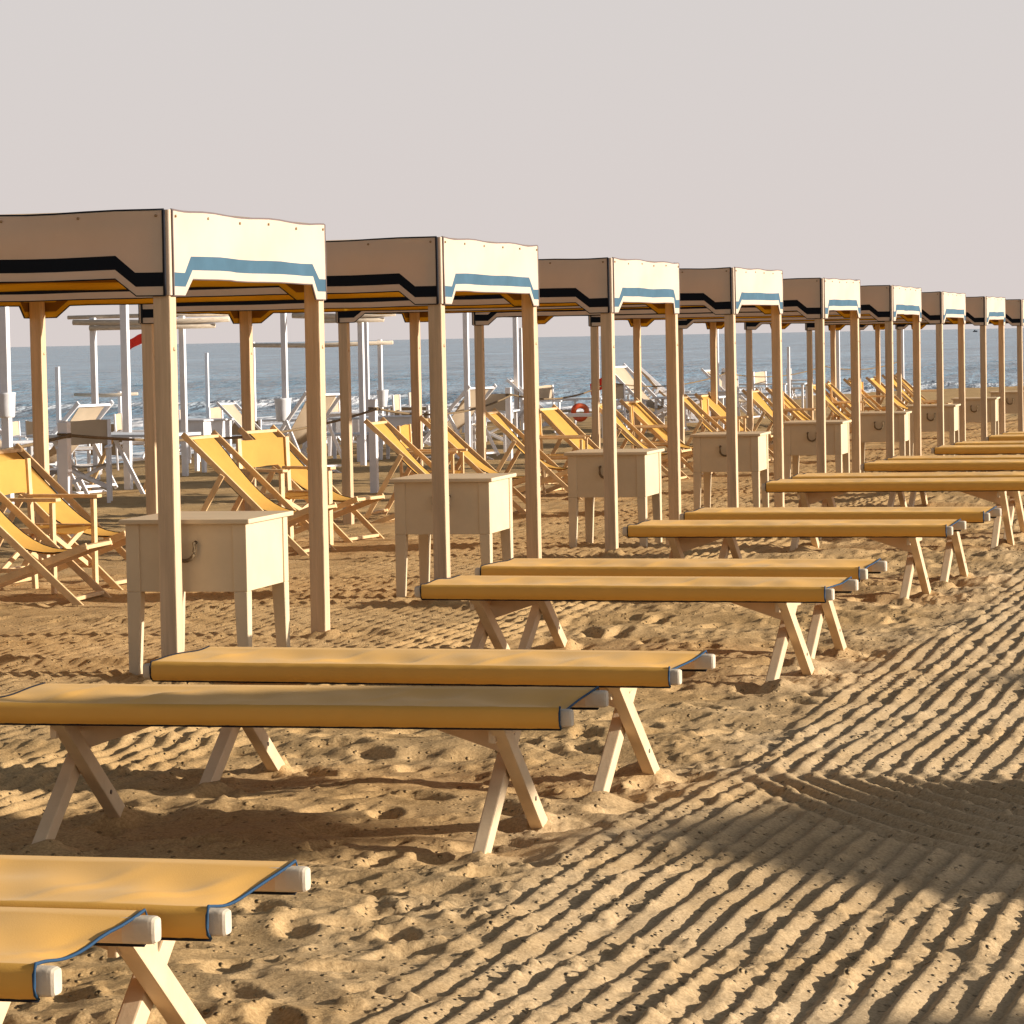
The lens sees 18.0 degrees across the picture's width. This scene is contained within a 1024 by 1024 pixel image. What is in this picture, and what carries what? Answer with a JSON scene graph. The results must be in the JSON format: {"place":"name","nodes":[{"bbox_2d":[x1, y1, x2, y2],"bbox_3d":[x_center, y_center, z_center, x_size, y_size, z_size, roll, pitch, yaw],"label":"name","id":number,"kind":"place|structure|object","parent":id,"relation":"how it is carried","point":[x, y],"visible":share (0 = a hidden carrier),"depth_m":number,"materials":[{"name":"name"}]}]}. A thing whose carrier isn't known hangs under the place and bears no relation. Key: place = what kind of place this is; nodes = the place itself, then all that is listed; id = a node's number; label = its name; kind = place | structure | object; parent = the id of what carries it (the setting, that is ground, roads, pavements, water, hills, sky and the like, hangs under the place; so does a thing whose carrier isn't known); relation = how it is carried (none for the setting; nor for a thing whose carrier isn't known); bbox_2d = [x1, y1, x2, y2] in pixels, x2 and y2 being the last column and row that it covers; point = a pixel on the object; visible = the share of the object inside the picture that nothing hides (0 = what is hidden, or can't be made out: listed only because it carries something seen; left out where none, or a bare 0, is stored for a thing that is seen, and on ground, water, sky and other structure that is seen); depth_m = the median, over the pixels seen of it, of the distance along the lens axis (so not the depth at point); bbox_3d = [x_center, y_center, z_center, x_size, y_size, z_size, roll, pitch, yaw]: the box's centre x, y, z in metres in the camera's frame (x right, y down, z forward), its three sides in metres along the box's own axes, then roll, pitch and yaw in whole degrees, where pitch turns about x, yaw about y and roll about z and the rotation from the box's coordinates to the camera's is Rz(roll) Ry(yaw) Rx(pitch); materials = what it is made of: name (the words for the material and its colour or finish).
{"place":"outdoors","nodes":[
{"label":"outdoors","id":0,"kind":"place"},
{"bbox_2d":[0,386,1023,1023],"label":"sand","id":1,"kind":"structure","parent":0,"point":[836,836],"depth_m":11.12,"materials":[{"name":"beige sand"}]},
{"bbox_2d":[0,307,13,512],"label":"white pole","id":2,"kind":"object","parent":1,"relation":"on","point":[5,387],"visible":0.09,"depth_m":33.84,"materials":[{"name":"metal"}]},
{"bbox_2d":[0,392,15,417],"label":"white bucket","id":3,"kind":"object","parent":2,"relation":"attached to","point":[7,405],"visible":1,"depth_m":33.59,"materials":[{"name":"plastic"}]},
{"bbox_2d":[0,458,101,593],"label":"folding armchair","id":4,"kind":"object","parent":1,"relation":"on","point":[15,475],"visible":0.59,"depth_m":22.21,"materials":[{"name":"yellow fabric"}]},
{"bbox_2d":[0,491,112,604],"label":"deck chair","id":5,"kind":"object","parent":1,"relation":"on","point":[17,539],"visible":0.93,"depth_m":21.33,"materials":[{"name":"yellow fabric"}]},
{"bbox_2d":[55,367,60,432],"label":"white pole","id":6,"kind":"object","parent":1,"relation":"on","point":[57,394],"visible":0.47,"depth_m":60.32,"materials":[{"name":"metal"}]},
{"bbox_2d":[0,443,126,589],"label":"deck chair","id":7,"kind":"object","parent":1,"relation":"on","point":[66,513],"visible":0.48,"depth_m":22.92,"materials":[{"name":"yellow fabric"}]},
{"bbox_2d":[57,422,73,547],"bbox_3d":[-3.618,-0.041,26.224,0.126,1.380,0.120,0,3,15],"label":"fence post","id":8,"kind":"object","parent":1,"relation":"on","point":[64,462],"visible":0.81,"depth_m":26.17,"materials":[{"name":"white paint"}]},
{"bbox_2d":[71,408,377,440],"bbox_3d":[-2.564,-0.839,31.651,0.028,0.217,11.140,-1,3,11],"label":"rope","id":9,"kind":"object","parent":8,"relation":"attached to","point":[142,439],"visible":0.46,"depth_m":28.14,"materials":[{"name":"fabric"}]},
{"bbox_2d":[32,400,117,493],"bbox_3d":[-5.556,-0.757,39.364,1.294,1.191,0.754,1,4,30],"label":"beach recliner","id":10,"kind":"object","parent":1,"relation":"on","point":[89,412],"visible":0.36,"depth_m":39.14,"materials":[{"name":"white paint"}]},
{"bbox_2d":[0,907,160,1023],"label":"sunbed","id":11,"kind":"object","parent":1,"relation":"on","point":[32,939],"visible":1,"depth_m":6.52,"materials":[{"name":"paint"}]},
{"bbox_2d":[55,419,112,502],"bbox_3d":[-4.772,-0.541,36.074,0.605,0.971,0.600,-1,3,-5],"label":"canvas armchair","id":12,"kind":"object","parent":1,"relation":"on","point":[99,427],"visible":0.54,"depth_m":36.33,"materials":[{"name":"white paint"}]},
{"bbox_2d":[74,391,143,429],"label":"shade frame","id":13,"kind":"object","parent":1,"relation":"on","point":[119,394],"visible":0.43,"depth_m":79.28,"materials":[{"name":"white paint"}]},
{"bbox_2d":[26,432,200,493],"bbox_3d":[-4.756,-0.556,38.655,1.900,0.769,0.900,1,3,27],"label":"beach table","id":14,"kind":"object","parent":1,"relation":"on","point":[141,489],"visible":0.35,"depth_m":38.36,"materials":[{"name":"white paint"}]},
{"bbox_2d":[119,305,132,489],"bbox_3d":[-4.755,-1.351,39.854,0.090,2.650,0.090,0,3,15],"label":"white pole","id":15,"kind":"object","parent":1,"relation":"on","point":[125,379],"visible":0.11,"depth_m":39.81,"materials":[{"name":"metal"}]},
{"bbox_2d":[113,413,144,469],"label":"canvas armchair","id":16,"kind":"object","parent":1,"relation":"on","point":[118,425],"visible":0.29,"depth_m":53.34,"materials":[{"name":"white paint"}]},
{"bbox_2d":[67,314,229,479],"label":"shade frame","id":17,"kind":"object","parent":1,"relation":"on","point":[183,323],"visible":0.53,"depth_m":44.77,"materials":[{"name":"white paint"}]},
{"bbox_2d":[0,855,310,1023],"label":"sunbed","id":18,"kind":"object","parent":1,"relation":"on","point":[186,899],"visible":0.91,"depth_m":7.03,"materials":[{"name":"paint"}]},
{"bbox_2d":[0,208,329,656],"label":"gazebo","id":19,"kind":"object","parent":1,"relation":"on","point":[162,257],"visible":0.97,"depth_m":15.96,"materials":[{"name":"beige fabric"}]},
{"bbox_2d":[118,511,293,674],"bbox_3d":[-1.531,0.478,16.362,0.680,0.926,0.750,0,3,13],"label":"side table","id":20,"kind":"object","parent":1,"relation":"on","point":[241,555],"visible":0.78,"depth_m":16.07,"materials":[{"name":"white wood"}]},
{"bbox_2d":[179,418,233,471],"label":"beach box","id":21,"kind":"object","parent":1,"relation":"on","point":[222,427],"visible":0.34,"depth_m":47.19,"materials":[{"name":"white paint"}]},
{"bbox_2d":[205,353,209,417],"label":"white pole","id":22,"kind":"object","parent":1,"relation":"on","point":[207,380],"visible":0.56,"depth_m":76.55,"materials":[{"name":"metal"}]},
{"bbox_2d":[216,401,261,449],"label":"beach recliner","id":23,"kind":"object","parent":1,"relation":"on","point":[230,410],"visible":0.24,"depth_m":58.44,"materials":[{"name":"white fabric"}]},
{"bbox_2d":[180,430,336,555],"bbox_3d":[-2.030,-0.141,26.099,1.125,1.036,0.656,0,3,19],"label":"deck chair","id":24,"kind":"object","parent":1,"relation":"on","point":[210,450],"visible":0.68,"depth_m":26.20,"materials":[{"name":"yellow fabric"}]},
{"bbox_2d":[0,236,541,578],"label":"gazebo","id":25,"kind":"object","parent":1,"relation":"on","point":[436,274],"visible":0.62,"depth_m":20.82,"materials":[{"name":"beige wood"}]},
{"bbox_2d":[236,437,335,544],"bbox_3d":[-1.892,-0.144,26.996,0.600,0.951,0.605,2,4,43],"label":"folding armchair","id":26,"kind":"object","parent":1,"relation":"on","point":[265,452],"visible":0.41,"depth_m":27.13,"materials":[{"name":"yellow fabric"}]},
{"bbox_2d":[256,391,341,472],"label":"beach recliner","id":27,"kind":"object","parent":1,"relation":"on","point":[297,438],"visible":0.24,"depth_m":44.08,"materials":[{"name":"beige fabric"}]},
{"bbox_2d":[0,682,608,853],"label":"sunbed","id":28,"kind":"object","parent":1,"relation":"on","point":[81,720],"visible":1,"depth_m":10.53,"materials":[{"name":"paint"}]},
{"bbox_2d":[238,425,384,542],"bbox_3d":[-1.709,-0.225,27.724,1.125,1.036,0.656,0,3,24],"label":"deck chair","id":29,"kind":"object","parent":1,"relation":"on","point":[299,479],"visible":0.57,"depth_m":27.79,"materials":[{"name":"yellow fabric"}]},
{"bbox_2d":[253,339,392,443],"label":"shade frame","id":30,"kind":"object","parent":1,"relation":"on","point":[379,343],"visible":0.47,"depth_m":60.83,"materials":[{"name":"white paint"}]},
{"bbox_2d":[302,432,368,461],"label":"beach table","id":31,"kind":"object","parent":1,"relation":"on","point":[357,434],"visible":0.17,"depth_m":49.19,"materials":[{"name":"white paint"}]},
{"bbox_2d":[280,313,395,464],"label":"shade frame","id":32,"kind":"object","parent":1,"relation":"on","point":[329,317],"visible":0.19,"depth_m":46.90,"materials":[{"name":"white paint"}]},
{"bbox_2d":[274,398,291,421],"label":"white bucket","id":33,"kind":"object","parent":32,"relation":"attached to","point":[283,408],"visible":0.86,"depth_m":46.94,"materials":[{"name":"plastic"}]},
{"bbox_2d":[327,412,359,455],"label":"beach box","id":34,"kind":"object","parent":1,"relation":"on","point":[355,426],"visible":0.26,"depth_m":53.33,"materials":[{"name":"white paint"}]},
{"bbox_2d":[364,322,369,431],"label":"white pole","id":35,"kind":"object","parent":1,"relation":"on","point":[366,357],"visible":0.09,"depth_m":52.41,"materials":[{"name":"metal"}]},
{"bbox_2d":[368,399,378,492],"bbox_3d":[-1.587,-0.607,37.161,0.126,1.380,0.120,0,3,15],"label":"fence post","id":36,"kind":"object","parent":1,"relation":"on","point":[373,457],"visible":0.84,"depth_m":37.12,"materials":[{"name":"white paint"}]},
{"bbox_2d":[378,415,411,459],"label":"beach box","id":37,"kind":"object","parent":1,"relation":"on","point":[395,421],"visible":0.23,"depth_m":49.45,"materials":[{"name":"white paint"}]},
{"bbox_2d":[364,417,431,522],"bbox_3d":[-0.780,-0.383,30.641,1.125,1.036,0.656,0,3,13],"label":"deck chair","id":38,"kind":"object","parent":1,"relation":"on","point":[384,430],"visible":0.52,"depth_m":30.66,"materials":[{"name":"yellow fabric"}]},
{"bbox_2d":[138,257,680,551],"bbox_3d":[-0.769,-0.687,26.447,3.952,2.670,2.437,0,3,15],"label":"gazebo","id":39,"kind":"object","parent":1,"relation":"on","point":[606,288],"visible":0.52,"depth_m":25.61,"materials":[{"name":"beige wood"}]},
{"bbox_2d":[143,645,715,791],"bbox_3d":[-0.300,0.798,11.851,2.020,0.554,0.783,0,3,16],"label":"sunbed","id":40,"kind":"object","parent":1,"relation":"on","point":[620,676],"visible":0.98,"depth_m":11.71,"materials":[{"name":"paint"}]},
{"bbox_2d":[397,424,467,476],"bbox_3d":[-0.773,-0.375,31.357,0.600,0.951,0.605,-1,3,9],"label":"folding armchair","id":41,"kind":"object","parent":1,"relation":"on","point":[405,431],"visible":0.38,"depth_m":31.50,"materials":[{"name":"yellow fabric"}]},
{"bbox_2d":[389,473,515,596],"bbox_3d":[-0.373,0.227,21.123,0.680,0.926,0.750,0,3,12],"label":"beach box","id":42,"kind":"object","parent":1,"relation":"on","point":[480,504],"visible":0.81,"depth_m":20.82,"materials":[{"name":"white wood"}]},
{"bbox_2d":[422,384,499,459],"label":"beach recliner","id":43,"kind":"object","parent":1,"relation":"on","point":[455,423],"visible":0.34,"depth_m":48.25,"materials":[{"name":"white paint"}]},
{"bbox_2d":[463,313,470,446],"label":"white pole","id":44,"kind":"object","parent":1,"relation":"on","point":[466,375],"visible":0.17,"depth_m":47.80,"materials":[{"name":"metal"}]},
{"bbox_2d":[418,415,540,513],"bbox_3d":[-0.311,-0.460,32.063,1.125,1.036,0.656,0,3,11],"label":"deck chair","id":45,"kind":"object","parent":1,"relation":"on","point":[475,461],"visible":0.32,"depth_m":32.17,"materials":[{"name":"yellow fabric"}]},
{"bbox_2d":[471,394,505,451],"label":"canvas armchair","id":46,"kind":"object","parent":1,"relation":"on","point":[498,406],"visible":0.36,"depth_m":52.19,"materials":[{"name":"beige fabric"}]},
{"bbox_2d":[505,387,512,460],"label":"fence post","id":47,"kind":"object","parent":1,"relation":"on","point":[508,404],"visible":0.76,"depth_m":47.87,"materials":[{"name":"white paint"}]},
{"bbox_2d":[512,317,519,436],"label":"white pole","id":48,"kind":"object","parent":1,"relation":"on","point":[515,359],"visible":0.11,"depth_m":60.01,"materials":[{"name":"metal"}]},
{"bbox_2d":[519,328,523,429],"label":"white pole","id":49,"kind":"object","parent":1,"relation":"on","point":[521,371],"visible":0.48,"depth_m":66.22,"materials":[{"name":"metal"}]},
{"bbox_2d":[486,408,582,499],"bbox_3d":[0.281,-0.615,35.053,1.125,1.036,0.656,0,3,11],"label":"deck chair","id":50,"kind":"object","parent":1,"relation":"on","point":[497,418],"visible":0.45,"depth_m":34.85,"materials":[{"name":"yellow fabric"}]},
{"bbox_2d":[539,385,577,432],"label":"canvas armchair","id":51,"kind":"object","parent":1,"relation":"on","point":[546,391],"visible":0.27,"depth_m":62.09,"materials":[{"name":"beige fabric"}]},
{"bbox_2d":[335,267,784,524],"bbox_3d":[0.519,-0.956,30.912,3.853,2.670,2.430,0,3,15],"label":"gazebo","id":52,"kind":"object","parent":1,"relation":"on","point":[728,293],"visible":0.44,"depth_m":30.25,"materials":[{"name":"beige wood"}]},
{"bbox_2d":[539,413,590,494],"bbox_3d":[0.550,-0.615,35.842,0.600,0.951,0.605,-1,3,8],"label":"folding armchair","id":53,"kind":"object","parent":1,"relation":"on","point":[555,456],"visible":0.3,"depth_m":36.04,"materials":[{"name":"brown wood"}]},
{"bbox_2d":[539,404,599,492],"bbox_3d":[0.869,-0.702,36.638,1.125,1.036,0.656,0,3,23],"label":"deck chair","id":54,"kind":"object","parent":1,"relation":"on","point":[557,419],"visible":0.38,"depth_m":36.74,"materials":[{"name":"yellow fabric"}]},
{"bbox_2d":[564,448,664,547],"bbox_3d":[0.836,-0.034,26.067,0.680,0.926,0.750,0,3,13],"label":"beach box","id":55,"kind":"object","parent":1,"relation":"on","point":[639,474],"visible":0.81,"depth_m":25.77,"materials":[{"name":"beige wood"}]},
{"bbox_2d":[615,384,647,432],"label":"canvas armchair","id":56,"kind":"object","parent":1,"relation":"on","point":[620,392],"visible":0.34,"depth_m":59.81,"materials":[{"name":"beige fabric"}]},
{"bbox_2d":[414,575,857,681],"bbox_3d":[0.590,0.594,15.299,2.020,0.557,0.783,0,3,18],"label":"sunbed","id":57,"kind":"object","parent":1,"relation":"on","point":[491,598],"visible":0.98,"depth_m":15.15,"materials":[{"name":"paint"}]},
{"bbox_2d":[599,403,691,478],"bbox_3d":[1.588,-0.850,39.429,1.125,1.036,0.656,0,3,17],"label":"deck chair","id":58,"kind":"object","parent":1,"relation":"on","point":[626,433],"visible":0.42,"depth_m":39.59,"materials":[{"name":"yellow fabric"}]},
{"bbox_2d":[628,405,667,466],"bbox_3d":[1.761,-0.851,40.259,0.600,0.951,0.605,-1,3,5],"label":"folding armchair","id":59,"kind":"object","parent":1,"relation":"on","point":[631,417],"visible":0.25,"depth_m":39.99,"materials":[{"name":"yellow wood"}]},
{"bbox_2d":[615,363,688,430],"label":"beach recliner","id":60,"kind":"object","parent":1,"relation":"on","point":[622,375],"visible":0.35,"depth_m":61.71,"materials":[{"name":"white paint"}]},
{"bbox_2d":[472,278,860,490],"bbox_3d":[1.737,-1.190,35.386,3.872,2.670,2.444,0,3,15],"label":"gazebo","id":61,"kind":"object","parent":1,"relation":"on","point":[817,299],"visible":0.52,"depth_m":34.49,"materials":[{"name":"beige fabric"}]},
{"bbox_2d":[619,398,716,474],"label":"deck chair","id":62,"kind":"object","parent":1,"relation":"on","point":[644,414],"visible":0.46,"depth_m":40.84,"materials":[{"name":"yellow fabric"}]},
{"bbox_2d":[641,367,699,419],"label":"beach recliner","id":63,"kind":"object","parent":1,"relation":"on","point":[662,391],"visible":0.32,"depth_m":67.18,"materials":[{"name":"white paint"}]},
{"bbox_2d":[475,558,886,658],"bbox_3d":[0.864,0.528,16.469,2.020,0.552,0.783,0,3,17],"label":"sunbed","id":64,"kind":"object","parent":1,"relation":"on","point":[859,569],"visible":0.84,"depth_m":16.38,"materials":[{"name":"paint"}]},
{"bbox_2d":[684,394,725,466],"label":"deck chair","id":65,"kind":"object","parent":1,"relation":"on","point":[692,406],"visible":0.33,"depth_m":44.24,"materials":[{"name":"yellow fabric"}]},
{"bbox_2d":[700,399,747,431],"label":"folding armchair","id":66,"kind":"object","parent":1,"relation":"on","point":[704,404],"visible":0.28,"depth_m":45.01,"materials":[{"name":"yellow fabric"}]},
{"bbox_2d":[690,431,770,509],"bbox_3d":[2.109,-0.298,31.055,0.680,0.926,0.750,0,3,12],"label":"beach box","id":67,"kind":"object","parent":1,"relation":"on","point":[709,453],"visible":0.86,"depth_m":30.74,"materials":[{"name":"beige wood"}]},
{"bbox_2d":[701,368,764,418],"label":"beach recliner","id":68,"kind":"object","parent":1,"relation":"on","point":[743,405],"visible":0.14,"depth_m":69.11,"materials":[{"name":"white paint"}]},
{"bbox_2d":[694,392,772,460],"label":"deck chair","id":69,"kind":"object","parent":1,"relation":"on","point":[719,409],"visible":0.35,"depth_m":45.69,"materials":[{"name":"yellow fabric"}]},
{"bbox_2d":[588,285,921,472],"bbox_3d":[3.046,-1.423,39.866,3.760,2.670,2.434,0,3,15],"label":"gazebo","id":70,"kind":"object","parent":1,"relation":"on","point":[887,304],"visible":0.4,"depth_m":39.18,"materials":[{"name":"beige fabric"}]},
{"bbox_2d":[742,388,790,450],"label":"deck chair","id":71,"kind":"object","parent":1,"relation":"on","point":[759,402],"visible":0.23,"depth_m":48.50,"materials":[{"name":"yellow fabric"}]},
{"bbox_2d":[765,387,810,450],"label":"deck chair","id":72,"kind":"object","parent":1,"relation":"on","point":[789,402],"visible":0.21,"depth_m":49.96,"materials":[{"name":"yellow fabric"}]},
{"bbox_2d":[622,519,965,598],"bbox_3d":[1.729,0.334,19.753,2.020,0.552,0.783,0,3,16],"label":"sunbed","id":73,"kind":"object","parent":1,"relation":"on","point":[682,536],"visible":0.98,"depth_m":19.57,"materials":[{"name":"paint"}]},
{"bbox_2d":[783,420,851,478],"bbox_3d":[3.355,-0.537,35.533,0.680,0.926,0.750,0,3,13],"label":"beach box","id":74,"kind":"object","parent":1,"relation":"on","point":[799,437],"visible":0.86,"depth_m":35.22,"materials":[{"name":"beige wood"}]},
{"bbox_2d":[678,291,965,467],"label":"gazebo","id":75,"kind":"object","parent":1,"relation":"on","point":[938,308],"visible":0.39,"depth_m":43.65,"materials":[{"name":"beige fabric"}]},
{"bbox_2d":[806,384,850,431],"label":"deck chair","id":76,"kind":"object","parent":1,"relation":"on","point":[833,407],"visible":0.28,"depth_m":53.27,"materials":[{"name":"yellow fabric"}]},
{"bbox_2d":[679,506,1000,581],"bbox_3d":[2.146,0.255,21.088,2.020,0.551,0.783,0,3,16],"label":"sunbed","id":77,"kind":"object","parent":1,"relation":"on","point":[972,515],"visible":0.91,"depth_m":20.95,"materials":[{"name":"paint"}]},
{"bbox_2d":[825,381,861,433],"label":"deck chair","id":78,"kind":"object","parent":1,"relation":"on","point":[838,394],"visible":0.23,"depth_m":54.55,"materials":[{"name":"yellow fabric"}]},
{"bbox_2d":[836,329,904,410],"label":"shade frame","id":79,"kind":"object","parent":1,"relation":"on","point":[838,357],"visible":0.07,"depth_m":70.50,"materials":[{"name":"white paint"}]},
{"bbox_2d":[744,296,1005,440],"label":"gazebo","id":80,"kind":"object","parent":1,"relation":"on","point":[982,312],"visible":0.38,"depth_m":48.08,"materials":[{"name":"beige fabric"}]},
{"bbox_2d":[860,411,911,472],"bbox_3d":[4.583,-0.776,40.016,0.680,0.926,0.750,0,3,12],"label":"beach box","id":81,"kind":"object","parent":1,"relation":"on","point":[872,426],"visible":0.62,"depth_m":39.68,"materials":[{"name":"beige wood"}]},
{"bbox_2d":[865,376,907,410],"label":"deck chair","id":82,"kind":"object","parent":1,"relation":"on","point":[899,404],"visible":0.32,"depth_m":59.05,"materials":[{"name":"yellow fabric"}]},
{"bbox_2d":[761,477,1023,550],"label":"sunbed","id":83,"kind":"object","parent":1,"relation":"on","point":[812,491],"visible":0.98,"depth_m":23.94,"materials":[{"name":"paint"}]},
{"bbox_2d":[788,472,1023,539],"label":"sunbed","id":84,"kind":"object","parent":1,"relation":"on","point":[1015,500],"visible":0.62,"depth_m":25.41,"materials":[{"name":"paint"}]},
{"bbox_2d":[805,299,1023,431],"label":"gazebo","id":85,"kind":"object","parent":1,"relation":"on","point":[1014,312],"visible":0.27,"depth_m":52.15,"materials":[{"name":"beige wood"}]},
{"bbox_2d":[906,404,960,455],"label":"beach box","id":86,"kind":"object","parent":1,"relation":"on","point":[929,418],"visible":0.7,"depth_m":44.16,"materials":[{"name":"beige wood"}]},
{"bbox_2d":[859,322,1007,410],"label":"gazebo","id":87,"kind":"object","parent":1,"relation":"on","point":[877,328],"visible":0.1,"depth_m":59.22,"materials":[{"name":"beige wood"}]},
{"bbox_2d":[860,459,1023,506],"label":"sunbed","id":88,"kind":"object","parent":1,"relation":"on","point":[894,466],"visible":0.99,"depth_m":28.15,"materials":[{"name":"paint"}]},
{"bbox_2d":[895,323,991,410],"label":"gazebo","id":89,"kind":"object","parent":1,"relation":"on","point":[898,328],"visible":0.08,"depth_m":61.54,"materials":[{"name":"beige wood"}]},
{"bbox_2d":[884,455,1023,506],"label":"sunbed","id":90,"kind":"object","parent":1,"relation":"on","point":[924,501],"visible":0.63,"depth_m":29.54,"materials":[{"name":"paint"}]},
{"bbox_2d":[951,397,999,434],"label":"beach box","id":91,"kind":"object","parent":1,"relation":"on","point":[973,408],"visible":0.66,"depth_m":48.63,"materials":[{"name":"beige wood"}]},
{"bbox_2d":[931,444,1023,471],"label":"sunbed","id":92,"kind":"object","parent":1,"relation":"on","point":[974,449],"visible":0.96,"depth_m":32.47,"materials":[{"name":"paint"}]},
{"bbox_2d":[951,441,1023,471],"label":"sunbed","id":93,"kind":"object","parent":1,"relation":"on","point":[990,443],"visible":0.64,"depth_m":33.98,"materials":[{"name":"paint"}]},
{"bbox_2d":[986,434,1023,454],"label":"sunbed","id":94,"kind":"object","parent":1,"relation":"on","point":[1010,437],"visible":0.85,"depth_m":36.75,"materials":[{"name":"paint"}]},
{"bbox_2d":[989,391,1023,413],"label":"beach box","id":95,"kind":"object","parent":1,"relation":"on","point":[1011,402],"visible":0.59,"depth_m":53.12,"materials":[{"name":"beige wood"}]},
{"bbox_2d":[0,328,1023,466],"bbox_3d":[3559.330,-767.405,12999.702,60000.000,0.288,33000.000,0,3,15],"label":"sea","id":96,"kind":"structure","parent":0,"point":[564,365],"depth_m":241.15,"materials":[{"name":"liquid"}]},
{"bbox_2d":[0,0,1023,346],"label":"sky","id":97,"kind":"structure","parent":0,"point":[873,142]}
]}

